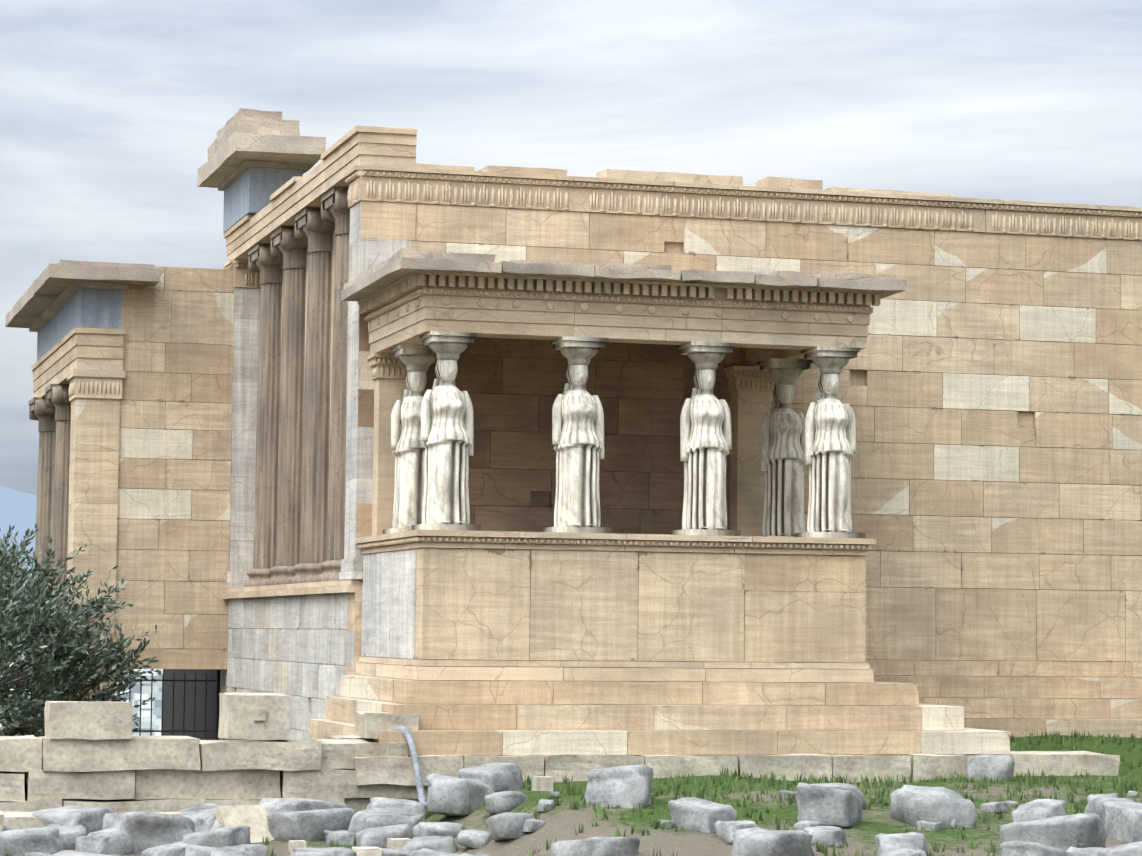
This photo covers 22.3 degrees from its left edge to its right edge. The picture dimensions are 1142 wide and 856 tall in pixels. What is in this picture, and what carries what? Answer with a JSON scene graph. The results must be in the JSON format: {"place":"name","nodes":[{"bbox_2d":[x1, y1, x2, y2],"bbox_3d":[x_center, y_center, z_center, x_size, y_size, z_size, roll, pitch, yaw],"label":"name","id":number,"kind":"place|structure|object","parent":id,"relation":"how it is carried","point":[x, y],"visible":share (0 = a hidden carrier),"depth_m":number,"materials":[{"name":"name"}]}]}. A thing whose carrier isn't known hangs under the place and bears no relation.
{"place":"outdoors","nodes":[
{"label":"outdoors","id":0,"kind":"place"},
{"bbox_2d":[0,486,162,650],"bbox_3d":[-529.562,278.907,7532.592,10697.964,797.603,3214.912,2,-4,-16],"label":"distant mountains","id":1,"kind":"structure","parent":0,"point":[18,510],"depth_m":8842.44,"materials":[{"name":"blue"}]},
{"bbox_2d":[0,655,162,735],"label":"background ground","id":2,"kind":"structure","parent":0,"point":[146,708],"depth_m":336.18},
{"bbox_2d":[0,0,1141,494],"label":"sky","id":3,"kind":"structure","parent":0,"point":[111,111],"materials":[{"name":"grey"}]},
{"bbox_2d":[64,735,1141,855],"bbox_3d":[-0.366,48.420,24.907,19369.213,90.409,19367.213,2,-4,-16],"label":"ground","id":4,"kind":"structure","parent":0,"point":[559,825],"depth_m":30.43,"materials":[{"name":"beige soil"}]},
{"bbox_2d":[28,384,70,736],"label":"porch columns","id":5,"kind":"structure","parent":4,"relation":"on","point":[50,411],"depth_m":51.75,"materials":[{"name":"stone"}]},
{"bbox_2d":[0,524,161,736],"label":"olive tree","id":6,"kind":"object","parent":4,"relation":"on","point":[97,658],"depth_m":43.98,"materials":[{"name":"green plant"}]},
{"bbox_2d":[67,398,119,700],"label":"corner pillar","id":7,"kind":"structure","parent":4,"relation":"on","point":[93,475],"depth_m":48.37,"materials":[{"name":"stone"}]},
{"bbox_2d":[31,327,124,400],"bbox_3d":[-8.918,-0.835,52.131,0.860,1.170,7.670,2,-4,-16],"label":"porch architrave","id":8,"kind":"object","parent":7,"relation":"on","point":[85,362],"visible":1,"depth_m":48.55,"materials":[{"name":"stone"}]},
{"bbox_2d":[37,288,121,360],"bbox_3d":[-8.885,-1.794,52.263,0.720,0.758,7.560,2,-4,-16],"label":"frieze","id":9,"kind":"object","parent":8,"relation":"on","point":[89,308],"visible":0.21,"depth_m":48.70,"materials":[{"name":"stone"}]},
{"bbox_2d":[5,260,159,331],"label":"porch cornice","id":10,"kind":"structure","parent":9,"relation":"on","point":[48,295],"depth_m":48.55,"materials":[{"name":"grey stone"}]},
{"bbox_2d":[0,809,267,831],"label":"loose poros blocks","id":11,"kind":"object","parent":4,"relation":"on","point":[13,820],"visible":0.1,"depth_m":31.63,"materials":[{"name":"stone"}]},
{"bbox_2d":[162,614,236,739],"bbox_3d":[-5.477,3.752,53.202,3.050,8.600,6.700,2,-4,-16],"label":"doorway","id":12,"kind":"structure","parent":4,"relation":"on","point":[212,707],"depth_m":52.19,"materials":[{"name":"black"}]},
{"bbox_2d":[118,673,215,739],"bbox_3d":[-6.955,5.419,49.334,1.900,2.500,0.020,2,-4,-16],"label":"iron fence","id":13,"kind":"object","parent":12,"relation":"attached to","point":[172,730],"visible":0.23,"depth_m":49.41,"materials":[{"name":"grey metal"}]},
{"bbox_2d":[0,692,427,812],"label":"rubble wall stones","id":14,"kind":"object","parent":4,"relation":"on","point":[89,753],"visible":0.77,"depth_m":33.49,"materials":[{"name":"beige stone"}]},
{"bbox_2d":[214,804,273,842],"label":"stone block","id":15,"kind":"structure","parent":4,"relation":"on","point":[254,818],"depth_m":32.20,"materials":[{"name":"beige stone"}]},
{"bbox_2d":[220,593,360,740],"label":"basement wall","id":16,"kind":"structure","parent":4,"relation":"on","point":[302,655],"depth_m":42.93,"materials":[{"name":"stone"}]},
{"bbox_2d":[115,266,233,668],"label":"porch wall","id":17,"kind":"structure","parent":16,"relation":"attached to","point":[174,492],"depth_m":48.80,"materials":[{"name":"stone"}]},
{"bbox_2d":[223,230,354,598],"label":"screen wall","id":18,"kind":"structure","parent":16,"relation":"on","point":[323,587],"depth_m":43.22,"materials":[{"name":"stone"}]},
{"bbox_2d":[244,187,349,586],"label":"engaged columns","id":19,"kind":"structure","parent":18,"relation":"attached to","point":[299,530],"depth_m":44.92,"materials":[{"name":"stone"}]},
{"bbox_2d":[223,165,393,287],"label":"anta capitals","id":20,"kind":"object","parent":18,"relation":"attached to","point":[244,277],"visible":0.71,"depth_m":49.22,"materials":[{"name":"stone"}]},
{"bbox_2d":[225,201,410,587],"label":"wall pilasters","id":21,"kind":"object","parent":18,"relation":"on","point":[365,254],"visible":0.4,"depth_m":48.93,"materials":[{"name":"stone"}]},
{"bbox_2d":[224,125,416,260],"bbox_3d":[-4.037,-3.441,44.664,0.840,0.532,11.303,2,-4,-16],"label":"architrave","id":22,"kind":"object","parent":18,"relation":"on","point":[291,198],"visible":0.62,"depth_m":41.53,"materials":[{"name":"stone"}]},
{"bbox_2d":[223,167,302,232],"bbox_3d":[-5.203,-3.849,48.871,0.880,0.840,2.650,2,-4,-16],"label":"frieze","id":23,"kind":"object","parent":22,"relation":"on","point":[250,190],"visible":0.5,"depth_m":47.64,"materials":[{"name":"grey stone"}]},
{"bbox_2d":[197,108,325,190],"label":"cornice remains","id":24,"kind":"object","parent":23,"relation":"on","point":[243,142],"visible":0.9,"depth_m":47.20,"materials":[{"name":"grey stone"}]},
{"bbox_2d":[394,726,427,808],"bbox_3d":[-1.867,3.976,33.992,0.189,0.949,1.454,3,-5,-34],"label":"hose pipe","id":25,"kind":"object","parent":4,"relation":"on","point":[406,733],"visible":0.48,"depth_m":33.94,"materials":[{"name":"grey plastic"}]},
{"bbox_2d":[288,776,552,855],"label":"stone blocks","id":26,"kind":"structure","parent":4,"relation":"on","point":[542,783],"depth_m":30.81,"materials":[{"name":"beige stone"}]},
{"bbox_2d":[0,754,1141,855],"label":"boulders","id":27,"kind":"object","parent":4,"relation":"on","point":[1043,827],"visible":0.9,"depth_m":30.37,"materials":[{"name":"grey stone"}]},
{"bbox_2d":[4,728,1141,855],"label":"grass tufts","id":28,"kind":"object","parent":4,"relation":"on","point":[891,783],"visible":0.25,"depth_m":33.10,"materials":[{"name":"green plant"}]},
{"bbox_2d":[309,675,1009,754],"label":"porch steps","id":29,"kind":"structure","parent":4,"relation":"on","point":[483,717],"depth_m":35.54,"materials":[{"name":"beige stone"}]},
{"bbox_2d":[356,530,875,682],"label":"podium moldings","id":30,"kind":"structure","parent":29,"relation":"on","point":[442,669],"depth_m":36.10,"materials":[{"name":"beige stone"}]},
{"bbox_2d":[367,352,774,535],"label":"pilasters","id":31,"kind":"object","parent":30,"relation":"on","point":[750,389],"visible":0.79,"depth_m":40.04,"materials":[{"name":"beige stone"}]},
{"bbox_2d":[361,549,823,668],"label":"podium sides","id":32,"kind":"object","parent":30,"relation":"on","point":[388,602],"visible":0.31,"depth_m":37.11,"materials":[{"name":"grey stone"}]},
{"bbox_2d":[383,331,865,537],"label":"caryatid statues","id":33,"kind":"object","parent":30,"relation":"on","point":[432,443],"visible":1,"depth_m":36.88,"materials":[{"name":"stone"}]},
{"bbox_2d":[358,271,883,366],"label":"porch entablature","id":34,"kind":"structure","parent":33,"relation":"on","point":[759,323],"depth_m":36.64,"materials":[{"name":"beige stone"}]},
{"bbox_2d":[341,248,906,300],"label":"porch cornice","id":35,"kind":"structure","parent":34,"relation":"on","point":[401,263],"depth_m":36.40,"materials":[{"name":"beige stone"}]},
{"bbox_2d":[415,548,865,662],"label":"podium wall","id":36,"kind":"structure","parent":30,"relation":"on","point":[488,604],"depth_m":36.09,"materials":[{"name":"stone"}]},
{"bbox_2d":[354,751,1119,785],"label":"foundation blocks","id":37,"kind":"structure","parent":4,"relation":"on","point":[392,770],"depth_m":35.21,"materials":[{"name":"beige stone"}]},
{"bbox_2d":[346,201,1141,737],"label":"wall","id":38,"kind":"structure","parent":0,"point":[990,389],"depth_m":41.13,"materials":[{"name":"beige stone"}]},
{"bbox_2d":[361,163,1141,240],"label":"epikranitis","id":39,"kind":"object","parent":38,"relation":"on","point":[687,195],"visible":1,"depth_m":40.58,"materials":[{"name":"stone"}]}
]}

